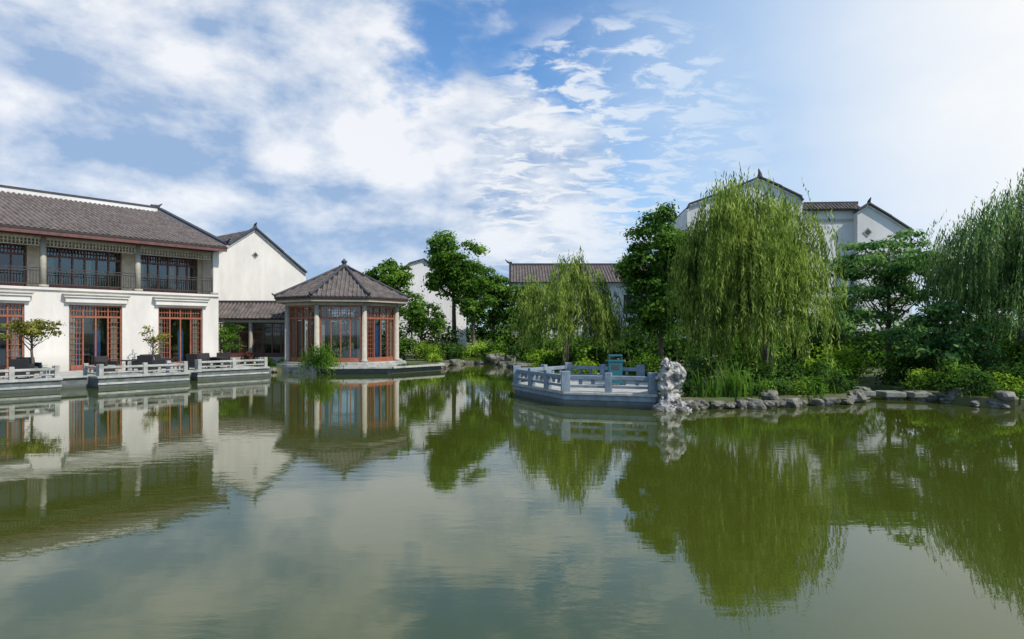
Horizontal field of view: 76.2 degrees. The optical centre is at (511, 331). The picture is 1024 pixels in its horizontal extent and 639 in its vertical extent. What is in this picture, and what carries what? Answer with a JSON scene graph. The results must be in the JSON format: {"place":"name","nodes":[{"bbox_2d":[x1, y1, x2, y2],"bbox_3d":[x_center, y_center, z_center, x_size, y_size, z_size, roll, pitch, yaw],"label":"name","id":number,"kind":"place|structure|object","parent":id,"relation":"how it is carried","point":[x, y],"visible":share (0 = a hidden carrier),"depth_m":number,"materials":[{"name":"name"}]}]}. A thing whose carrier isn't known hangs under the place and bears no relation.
{"place":"outdoors","nodes":[
{"label":"outdoors","id":0,"kind":"place"},
{"bbox_2d":[0,265,211,291],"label":"balcony railing","id":1,"kind":"object","parent":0,"point":[110,279],"visible":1,"depth_m":35.47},
{"bbox_2d":[0,233,217,294],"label":"balcony columns","id":2,"kind":"structure","parent":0,"point":[43,263],"depth_m":34.88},
{"bbox_2d":[0,364,1023,638],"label":"pond water","id":3,"kind":"structure","parent":0,"point":[470,502],"depth_m":8.88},
{"bbox_2d":[0,0,1023,332],"label":"sky","id":4,"kind":"structure","parent":0,"point":[357,132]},
{"bbox_2d":[230,333,1023,409],"bbox_3d":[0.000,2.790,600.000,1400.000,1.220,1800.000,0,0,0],"label":"ground","id":5,"kind":"structure","parent":0,"point":[958,400],"depth_m":25.46,"materials":[{"name":"green plant"}]},
{"bbox_2d":[0,236,217,371],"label":"walls","id":6,"kind":"structure","parent":5,"relation":"on","point":[139,311],"depth_m":36.00,"materials":[{"name":"white paint"}]},
{"bbox_2d":[0,304,198,370],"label":"interior","id":7,"kind":"object","parent":6,"relation":"attached to","point":[101,323],"visible":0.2,"depth_m":36.83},
{"bbox_2d":[12,311,197,369],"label":"curtains","id":8,"kind":"object","parent":7,"relation":"attached to","point":[113,341],"visible":0.57,"depth_m":35.87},
{"bbox_2d":[0,303,201,372],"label":"door frames","id":9,"kind":"structure","parent":6,"relation":"attached to","point":[76,367],"depth_m":35.20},
{"bbox_2d":[0,292,208,305],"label":"door hoods","id":10,"kind":"object","parent":6,"relation":"attached to","point":[7,296],"depth_m":34.96,"materials":[{"name":"white paint"}]},
{"bbox_2d":[0,291,210,299],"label":"hood caps","id":11,"kind":"object","parent":10,"relation":"on","point":[106,295],"visible":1,"depth_m":34.88,"materials":[{"name":"paint"}]},
{"bbox_2d":[0,252,219,296],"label":"balcony slab","id":12,"kind":"structure","parent":6,"relation":"attached to","point":[216,272],"depth_m":37.39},
{"bbox_2d":[0,236,210,259],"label":"frieze lattice","id":13,"kind":"object","parent":12,"relation":"attached to","point":[109,248],"visible":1,"depth_m":35.33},
{"bbox_2d":[47,258,174,288],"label":"curtains","id":14,"kind":"object","parent":12,"relation":"attached to","point":[50,262],"visible":0.45,"depth_m":36.12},
{"bbox_2d":[23,243,201,293],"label":"piers","id":15,"kind":"structure","parent":12,"relation":"on","point":[128,262],"depth_m":37.27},
{"bbox_2d":[0,244,191,289],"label":"interior","id":16,"kind":"object","parent":15,"relation":"attached to","point":[17,275],"depth_m":36.64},
{"bbox_2d":[0,243,197,293],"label":"window frames","id":17,"kind":"structure","parent":15,"relation":"attached to","point":[97,260],"depth_m":36.35,"materials":[{"name":"red wood"}]},
{"bbox_2d":[0,196,227,248],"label":"roof bed","id":18,"kind":"object","parent":6,"relation":"on","point":[95,234],"visible":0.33,"depth_m":34.62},
{"bbox_2d":[0,191,226,246],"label":"roof tiles","id":19,"kind":"object","parent":18,"relation":"on","point":[14,210],"visible":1,"depth_m":37.83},
{"bbox_2d":[0,226,226,251],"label":"eave fascia","id":20,"kind":"structure","parent":18,"relation":"attached to","point":[10,230],"depth_m":34.61,"materials":[{"name":"red wood"}]},
{"bbox_2d":[0,187,228,247],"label":"ridge plaster","id":21,"kind":"object","parent":18,"relation":"on","point":[32,193],"visible":0.74,"depth_m":42.09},
{"bbox_2d":[0,185,230,244],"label":"ridge caps","id":22,"kind":"object","parent":18,"relation":"on","point":[222,241],"visible":1,"depth_m":42.08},
{"bbox_2d":[75,328,182,364],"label":"blue panels","id":23,"kind":"object","parent":5,"relation":"on","point":[97,341],"visible":0.36,"depth_m":35.64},
{"bbox_2d":[0,357,270,393],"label":"waterside terrace","id":24,"kind":"structure","parent":5,"relation":"on","point":[54,379],"depth_m":29.77,"materials":[{"name":"stone"}]},
{"bbox_2d":[9,359,34,378],"bbox_3d":[-21.332,1.610,28.426,0.720,0.860,0.747,0,0,-19],"label":"wicker armchair","id":25,"kind":"object","parent":24,"relation":"on","point":[20,363],"visible":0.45,"depth_m":28.15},
{"bbox_2d":[0,318,64,377],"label":"potted maple tree","id":26,"kind":"object","parent":24,"relation":"on","point":[28,328],"visible":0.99,"depth_m":28.83,"materials":[{"name":"green plant"}]},
{"bbox_2d":[94,356,118,374],"bbox_3d":[-19.437,1.610,31.280,0.747,0.860,0.720,0,0,17],"label":"wicker armchair","id":27,"kind":"object","parent":24,"relation":"on","point":[104,360],"visible":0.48,"depth_m":31.20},
{"bbox_2d":[137,355,157,372],"bbox_3d":[-18.159,1.610,32.541,0.720,0.860,0.747,0,0,-8],"label":"wicker armchair","id":28,"kind":"object","parent":24,"relation":"on","point":[148,359],"visible":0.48,"depth_m":32.22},
{"bbox_2d":[139,325,169,359],"bbox_3d":[-19.454,0.944,35.853,1.354,2.622,1.749,0,0,0],"label":"potted maple tree","id":29,"kind":"object","parent":24,"relation":"on","point":[154,339],"visible":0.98,"depth_m":35.57,"materials":[{"name":"green plant"}]},
{"bbox_2d":[218,317,243,352],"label":"tree","id":30,"kind":"object","parent":5,"relation":"on","point":[224,337],"visible":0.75,"depth_m":41.90,"materials":[{"name":"green plant"}]},
{"bbox_2d":[218,231,305,353],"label":"walls","id":31,"kind":"structure","parent":5,"relation":"on","point":[264,275],"depth_m":52.00,"materials":[{"name":"white paint"}]},
{"bbox_2d":[217,227,306,272],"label":"coping","id":32,"kind":"object","parent":31,"relation":"attached to","point":[270,241],"visible":0.71,"depth_m":52.70,"materials":[{"name":"tile"}]},
{"bbox_2d":[219,229,305,274],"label":"coping plaster","id":33,"kind":"object","parent":31,"relation":"attached to","point":[279,251],"visible":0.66,"depth_m":52.81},
{"bbox_2d":[218,300,306,363],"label":"link wing","id":34,"kind":"structure","parent":5,"relation":"on","point":[262,333],"depth_m":44.73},
{"bbox_2d":[218,323,284,356],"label":"window frames","id":35,"kind":"structure","parent":34,"relation":"in","point":[239,354],"depth_m":44.61,"materials":[{"name":"red wood"}]},
{"bbox_2d":[321,366,440,373],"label":"stone platform","id":36,"kind":"structure","parent":5,"relation":"on","point":[383,371],"depth_m":38.82,"materials":[{"name":"stone"}]},
{"bbox_2d":[293,341,346,374],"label":"weeping shrub","id":37,"kind":"object","parent":36,"relation":"on","point":[326,360],"visible":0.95,"depth_m":38.36,"materials":[{"name":"green plant"}]},
{"bbox_2d":[272,259,410,373],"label":"octagonal pavilion","id":38,"kind":"structure","parent":36,"relation":"on","point":[344,286],"depth_m":40.77,"materials":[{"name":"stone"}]},
{"bbox_2d":[289,305,393,362],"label":"window frames","id":39,"kind":"structure","parent":38,"relation":"in","point":[331,311],"depth_m":40.70,"materials":[{"name":"red wood"}]},
{"bbox_2d":[286,363,444,368],"bbox_3d":[-8.535,2.140,40.145,9.937,0.110,3.832,0,0,-22],"label":"quay coping","id":40,"kind":"object","parent":36,"relation":"on","point":[427,365],"visible":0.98,"depth_m":38.88,"materials":[{"name":"stone"}]},
{"bbox_2d":[362,258,423,320],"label":"camphor tree","id":41,"kind":"object","parent":5,"relation":"on","point":[396,278],"visible":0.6,"depth_m":58.93,"materials":[{"name":"green plant"}]},
{"bbox_2d":[382,317,418,353],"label":"shrub","id":42,"kind":"object","parent":5,"relation":"on","point":[401,334],"visible":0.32,"depth_m":51.79,"materials":[{"name":"green plant"}]},
{"bbox_2d":[306,307,510,349],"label":"distant tree row","id":43,"kind":"object","parent":5,"relation":"on","point":[481,333],"visible":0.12,"depth_m":75.54,"materials":[{"name":"green plant"}]},
{"bbox_2d":[399,337,419,359],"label":"shrub","id":44,"kind":"object","parent":5,"relation":"on","point":[406,346],"visible":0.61,"depth_m":49.22,"materials":[{"name":"green plant"}]},
{"bbox_2d":[371,261,465,351],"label":"walls","id":45,"kind":"structure","parent":5,"relation":"on","point":[419,270],"depth_m":68.18,"materials":[{"name":"paint"}]},
{"bbox_2d":[399,300,446,358],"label":"camphor tree","id":46,"kind":"object","parent":5,"relation":"on","point":[416,313],"visible":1,"depth_m":51.64,"materials":[{"name":"green plant"}]},
{"bbox_2d":[409,342,446,360],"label":"shrub","id":47,"kind":"object","parent":5,"relation":"on","point":[422,350],"visible":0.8,"depth_m":48.79,"materials":[{"name":"green plant"}]},
{"bbox_2d":[413,317,466,357],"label":"shrub","id":48,"kind":"object","parent":5,"relation":"on","point":[446,335],"visible":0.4,"depth_m":53.66,"materials":[{"name":"green plant"}]},
{"bbox_2d":[430,339,467,359],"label":"shrub","id":49,"kind":"object","parent":5,"relation":"on","point":[454,349],"visible":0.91,"depth_m":50.43,"materials":[{"name":"green plant"}]},
{"bbox_2d":[421,229,490,357],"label":"camphor tree","id":50,"kind":"object","parent":5,"relation":"on","point":[449,266],"visible":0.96,"depth_m":53.74,"materials":[{"name":"green plant"}]},
{"bbox_2d":[456,339,489,358],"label":"shrub","id":51,"kind":"object","parent":5,"relation":"on","point":[477,349],"visible":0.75,"depth_m":51.87,"materials":[{"name":"green plant"}]},
{"bbox_2d":[450,273,500,355],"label":"camphor tree","id":52,"kind":"object","parent":5,"relation":"on","point":[472,291],"visible":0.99,"depth_m":52.67,"materials":[{"name":"green plant"}]},
{"bbox_2d":[474,266,515,345],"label":"camphor tree","id":53,"kind":"object","parent":5,"relation":"on","point":[499,288],"visible":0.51,"depth_m":56.45,"materials":[{"name":"green plant"}]},
{"bbox_2d":[480,340,510,358],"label":"shrub","id":54,"kind":"object","parent":5,"relation":"on","point":[497,346],"visible":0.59,"depth_m":51.53,"materials":[{"name":"green plant"}]},
{"bbox_2d":[479,317,524,357],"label":"shrub","id":55,"kind":"object","parent":5,"relation":"on","point":[505,337],"visible":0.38,"depth_m":53.66,"materials":[{"name":"green plant"}]},
{"bbox_2d":[501,340,533,360],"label":"shrub","id":56,"kind":"object","parent":5,"relation":"on","point":[512,352],"visible":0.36,"depth_m":48.50,"materials":[{"name":"green plant"}]},
{"bbox_2d":[497,283,539,355],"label":"camphor tree","id":57,"kind":"object","parent":5,"relation":"on","point":[506,313],"visible":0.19,"depth_m":54.94,"materials":[{"name":"green plant"}]},
{"bbox_2d":[523,349,553,366],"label":"shrub","id":58,"kind":"object","parent":5,"relation":"on","point":[532,357],"visible":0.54,"depth_m":39.90,"materials":[{"name":"green plant"}]},
{"bbox_2d":[537,351,578,366],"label":"shrub","id":59,"kind":"object","parent":5,"relation":"on","point":[552,360],"visible":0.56,"depth_m":36.65,"materials":[{"name":"green plant"}]},
{"bbox_2d":[508,245,640,370],"bbox_3d":[3.134,-1.020,34.818,6.524,6.963,5.903,0,0,-11],"label":"weeping willow","id":60,"kind":"object","parent":5,"relation":"on","point":[565,307],"visible":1,"depth_m":33.73,"materials":[{"name":"green plant"}]},
{"bbox_2d":[512,283,654,351],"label":"walls","id":61,"kind":"structure","parent":5,"relation":"on","point":[612,286],"depth_m":62.00,"materials":[{"name":"paint"}]},
{"bbox_2d":[509,266,622,285],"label":"roof bed","id":62,"kind":"object","parent":61,"relation":"on","point":[544,282],"visible":0.11,"depth_m":61.87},
{"bbox_2d":[505,259,647,265],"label":"ridge","id":63,"kind":"structure","parent":62,"relation":"on","point":[549,264],"depth_m":65.95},
{"bbox_2d":[510,265,646,281],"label":"roof tiles","id":64,"kind":"object","parent":62,"relation":"on","point":[518,273],"visible":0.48,"depth_m":63.71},
{"bbox_2d":[572,357,598,373],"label":"shrub","id":65,"kind":"object","parent":5,"relation":"on","point":[582,363],"visible":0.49,"depth_m":30.89,"materials":[{"name":"green plant"}]},
{"bbox_2d":[512,362,682,408],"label":"stone viewing platform","id":66,"kind":"structure","parent":5,"relation":"on","point":[567,387],"depth_m":21.91,"materials":[{"name":"stone"}]},
{"bbox_2d":[607,355,622,384],"bbox_3d":[3.880,1.440,24.600,0.560,1.140,0.420,0,0,0],"label":"litter bin","id":67,"kind":"object","parent":66,"relation":"on","point":[614,367],"visible":0.76,"depth_m":24.42,"materials":[{"name":"teal paint"}]},
{"bbox_2d":[584,345,610,371],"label":"shrub","id":68,"kind":"object","parent":5,"relation":"on","point":[601,358],"visible":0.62,"depth_m":35.85,"materials":[{"name":"green plant"}]},
{"bbox_2d":[519,331,705,364],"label":"garden hedge","id":69,"kind":"object","parent":5,"relation":"on","point":[581,353],"visible":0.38,"depth_m":43.24,"materials":[{"name":"green plant"}]},
{"bbox_2d":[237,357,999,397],"bbox_3d":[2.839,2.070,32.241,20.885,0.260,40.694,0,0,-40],"label":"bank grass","id":70,"kind":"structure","parent":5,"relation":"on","point":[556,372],"depth_m":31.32,"materials":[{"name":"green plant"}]},
{"bbox_2d":[271,353,1018,411],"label":"shoreline rocks","id":71,"kind":"object","parent":5,"relation":"on","point":[771,398],"visible":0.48,"depth_m":21.70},
{"bbox_2d":[626,352,663,375],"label":"shrub","id":72,"kind":"object","parent":5,"relation":"on","point":[654,366],"visible":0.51,"depth_m":30.82,"materials":[{"name":"green plant"}]},
{"bbox_2d":[611,199,698,371],"bbox_3d":[7.774,-2.194,34.056,5.369,9.206,4.959,0,0,0],"label":"camphor tree","id":73,"kind":"object","parent":5,"relation":"on","point":[650,281],"visible":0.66,"depth_m":33.34,"materials":[{"name":"green plant"}]},
{"bbox_2d":[654,358,692,411],"bbox_3d":[5.123,1.861,20.760,1.262,2.088,0.748,0,0,0],"label":"scholar rock","id":74,"kind":"object","parent":5,"relation":"on","point":[670,377],"visible":0.8,"depth_m":20.60,"materials":[{"name":"stone"}]},
{"bbox_2d":[678,380,698,396],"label":"shrub","id":75,"kind":"object","parent":5,"relation":"on","point":[685,388],"visible":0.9,"depth_m":21.82,"materials":[{"name":"green plant"}]},
{"bbox_2d":[681,356,727,388],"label":"shrub","id":76,"kind":"object","parent":5,"relation":"on","point":[701,372],"visible":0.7,"depth_m":24.51,"materials":[{"name":"green plant"}]},
{"bbox_2d":[664,181,802,356],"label":"walls","id":77,"kind":"structure","parent":5,"relation":"on","point":[683,220],"depth_m":50.14,"materials":[{"name":"paint"}]},
{"bbox_2d":[686,176,803,208],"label":"coping","id":78,"kind":"object","parent":77,"relation":"attached to","point":[776,184],"visible":0.77,"depth_m":49.76,"materials":[{"name":"tile"}]},
{"bbox_2d":[713,356,776,387],"bbox_3d":[8.457,1.604,23.583,2.135,1.441,1.749,0,0,-27],"label":"shrub","id":79,"kind":"object","parent":5,"relation":"on","point":[758,375],"visible":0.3,"depth_m":23.36,"materials":[{"name":"green plant"}]},
{"bbox_2d":[730,367,764,395],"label":"shrub","id":80,"kind":"object","parent":5,"relation":"on","point":[748,378],"visible":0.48,"depth_m":22.04,"materials":[{"name":"green plant"}]},
{"bbox_2d":[665,167,848,381],"bbox_3d":[9.421,-1.905,25.113,6.204,8.796,6.479,0,0,-23],"label":"weeping willow","id":81,"kind":"object","parent":5,"relation":"on","point":[738,264],"visible":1,"depth_m":23.80,"materials":[{"name":"green plant"}]},
{"bbox_2d":[725,327,793,375],"bbox_3d":[10.865,0.913,28.887,3.110,2.814,3.228,0,0,27],"label":"shrub","id":82,"kind":"object","parent":5,"relation":"on","point":[739,357],"visible":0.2,"depth_m":28.51,"materials":[{"name":"green plant"}]},
{"bbox_2d":[753,354,805,390],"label":"shrub","id":83,"kind":"object","parent":5,"relation":"on","point":[792,373],"visible":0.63,"depth_m":23.65,"materials":[{"name":"green plant"}]},
{"bbox_2d":[737,319,822,374],"bbox_3d":[13.177,0.797,31.184,4.199,3.051,3.889,0,0,45],"label":"shrub","id":84,"kind":"object","parent":5,"relation":"on","point":[795,349],"visible":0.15,"depth_m":30.27,"materials":[{"name":"green plant"}]},
{"bbox_2d":[766,377,798,395],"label":"shrub","id":85,"kind":"object","parent":5,"relation":"on","point":[782,385],"visible":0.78,"depth_m":22.33,"materials":[{"name":"green plant"}]},
{"bbox_2d":[598,304,1015,368],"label":"hedge trees","id":86,"kind":"object","parent":5,"relation":"on","point":[669,352],"visible":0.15,"depth_m":39.77,"materials":[{"name":"green plant"}]},
{"bbox_2d":[798,374,828,395],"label":"shrub","id":87,"kind":"object","parent":5,"relation":"on","point":[812,381],"visible":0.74,"depth_m":22.55,"materials":[{"name":"green plant"}]},
{"bbox_2d":[800,358,847,391],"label":"shrub","id":88,"kind":"object","parent":5,"relation":"on","point":[815,372],"visible":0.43,"depth_m":23.81,"materials":[{"name":"green plant"}]},
{"bbox_2d":[803,201,859,337],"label":"connecting wing","id":89,"kind":"structure","parent":5,"relation":"on","point":[842,213],"depth_m":50.10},
{"bbox_2d":[809,354,855,385],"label":"shrub","id":90,"kind":"object","parent":5,"relation":"on","point":[834,361],"visible":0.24,"depth_m":24.85,"materials":[{"name":"green plant"}]},
{"bbox_2d":[786,312,883,377],"bbox_3d":[15.868,0.513,32.910,4.835,3.633,4.426,0,0,-34],"label":"shrub","id":91,"kind":"object","parent":5,"relation":"on","point":[869,352],"visible":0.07,"depth_m":32.30,"materials":[{"name":"green plant"}]},
{"bbox_2d":[800,339,877,382],"bbox_3d":[13.999,1.312,28.172,3.308,2.022,2.632,0,0,0],"label":"shrub","id":92,"kind":"object","parent":5,"relation":"on","point":[846,357],"visible":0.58,"depth_m":27.68,"materials":[{"name":"green plant"}]},
{"bbox_2d":[826,369,853,393],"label":"shrub","id":93,"kind":"object","parent":5,"relation":"on","point":[836,379],"visible":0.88,"depth_m":23.00,"materials":[{"name":"green plant"}]},
{"bbox_2d":[808,279,889,361],"bbox_3d":[14.674,0.072,28.695,3.768,4.677,3.329,0,0,0],"label":"ash tree","id":94,"kind":"object","parent":5,"relation":"on","point":[861,313],"visible":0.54,"depth_m":28.44,"materials":[{"name":"green plant"}]},
{"bbox_2d":[689,356,1023,405],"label":"reed bed","id":95,"kind":"object","parent":5,"relation":"on","point":[713,389],"visible":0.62,"depth_m":21.71,"materials":[{"name":"green plant"}]},
{"bbox_2d":[853,207,911,359],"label":"walls","id":96,"kind":"structure","parent":5,"relation":"on","point":[879,226],"depth_m":49.28,"materials":[{"name":"paint"}]},
{"bbox_2d":[857,202,912,230],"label":"coping","id":97,"kind":"object","parent":96,"relation":"attached to","point":[887,214],"visible":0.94,"depth_m":49.02,"materials":[{"name":"tile"}]},
{"bbox_2d":[824,227,963,377],"bbox_3d":[17.716,-1.131,30.167,6.123,7.074,6.195,0,0,0],"label":"ash tree","id":98,"kind":"object","parent":5,"relation":"on","point":[891,278],"visible":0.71,"depth_m":29.98,"materials":[{"name":"green plant"}]},
{"bbox_2d":[863,390,931,399],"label":"stepping stone bridge","id":99,"kind":"structure","parent":5,"relation":"on","point":[891,395],"depth_m":23.73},
{"bbox_2d":[874,348,938,385],"bbox_3d":[16.101,1.454,26.526,2.504,1.724,2.254,0,0,28],"label":"shrub","id":100,"kind":"object","parent":5,"relation":"on","point":[897,374],"visible":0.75,"depth_m":26.40,"materials":[{"name":"green plant"}]},
{"bbox_2d":[903,373,932,389],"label":"shrub","id":101,"kind":"object","parent":5,"relation":"on","point":[922,381],"visible":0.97,"depth_m":24.49,"materials":[{"name":"green plant"}]},
{"bbox_2d":[899,367,939,389],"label":"shrub","id":102,"kind":"object","parent":5,"relation":"on","point":[928,372],"visible":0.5,"depth_m":24.81,"materials":[{"name":"green plant"}]},
{"bbox_2d":[871,300,1008,386],"bbox_3d":[16.856,0.591,26.167,4.261,3.642,3.866,0,0,0],"label":"sweet olive tree","id":103,"kind":"object","parent":5,"relation":"on","point":[949,348],"visible":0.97,"depth_m":25.50,"materials":[{"name":"green plant"}]},
{"bbox_2d":[923,360,982,390],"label":"shrub","id":104,"kind":"object","parent":5,"relation":"on","point":[948,376],"visible":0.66,"depth_m":24.05,"materials":[{"name":"green plant"}]},
{"bbox_2d":[909,168,1023,367],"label":"weeping willow","id":105,"kind":"object","parent":5,"relation":"on","point":[980,252],"visible":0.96,"depth_m":25.19,"materials":[{"name":"green plant"}]},
{"bbox_2d":[953,361,1000,396],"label":"shrub","id":106,"kind":"object","parent":5,"relation":"on","point":[983,380],"visible":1,"depth_m":22.17,"materials":[{"name":"green plant"}]},
{"bbox_2d":[941,265,1017,370],"bbox_3d":[20.926,-0.330,28.590,4.622,5.481,4.678,0,0,32],"label":"ash tree","id":107,"kind":"object","parent":5,"relation":"on","point":[997,320],"visible":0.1,"depth_m":27.60,"materials":[{"name":"green plant"}]},
{"bbox_2d":[954,314,1017,370],"bbox_3d":[23.059,0.455,30.233,5.719,3.750,4.467,0,0,-26],"label":"shrub","id":108,"kind":"object","parent":5,"relation":"on","point":[1003,337],"visible":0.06,"depth_m":29.95,"materials":[{"name":"green plant"}]},
{"bbox_2d":[954,333,1020,385],"bbox_3d":[18.753,1.186,25.590,2.681,2.261,2.114,0,0,-42],"label":"shrub","id":109,"kind":"object","parent":5,"relation":"on","point":[991,362],"visible":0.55,"depth_m":25.35,"materials":[{"name":"green plant"}]},
{"bbox_2d":[987,357,1023,385],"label":"shrub","id":110,"kind":"object","parent":5,"relation":"on","point":[1014,371],"visible":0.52,"depth_m":22.92,"materials":[{"name":"green plant"}]},
{"bbox_2d":[987,371,1023,392],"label":"shrub","id":111,"kind":"object","parent":5,"relation":"on","point":[1004,384],"visible":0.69,"depth_m":22.44,"materials":[{"name":"green plant"}]},
{"bbox_2d":[997,330,1023,369],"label":"shrub","id":112,"kind":"object","parent":5,"relation":"on","point":[1019,355],"visible":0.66,"depth_m":24.95,"materials":[{"name":"green plant"}]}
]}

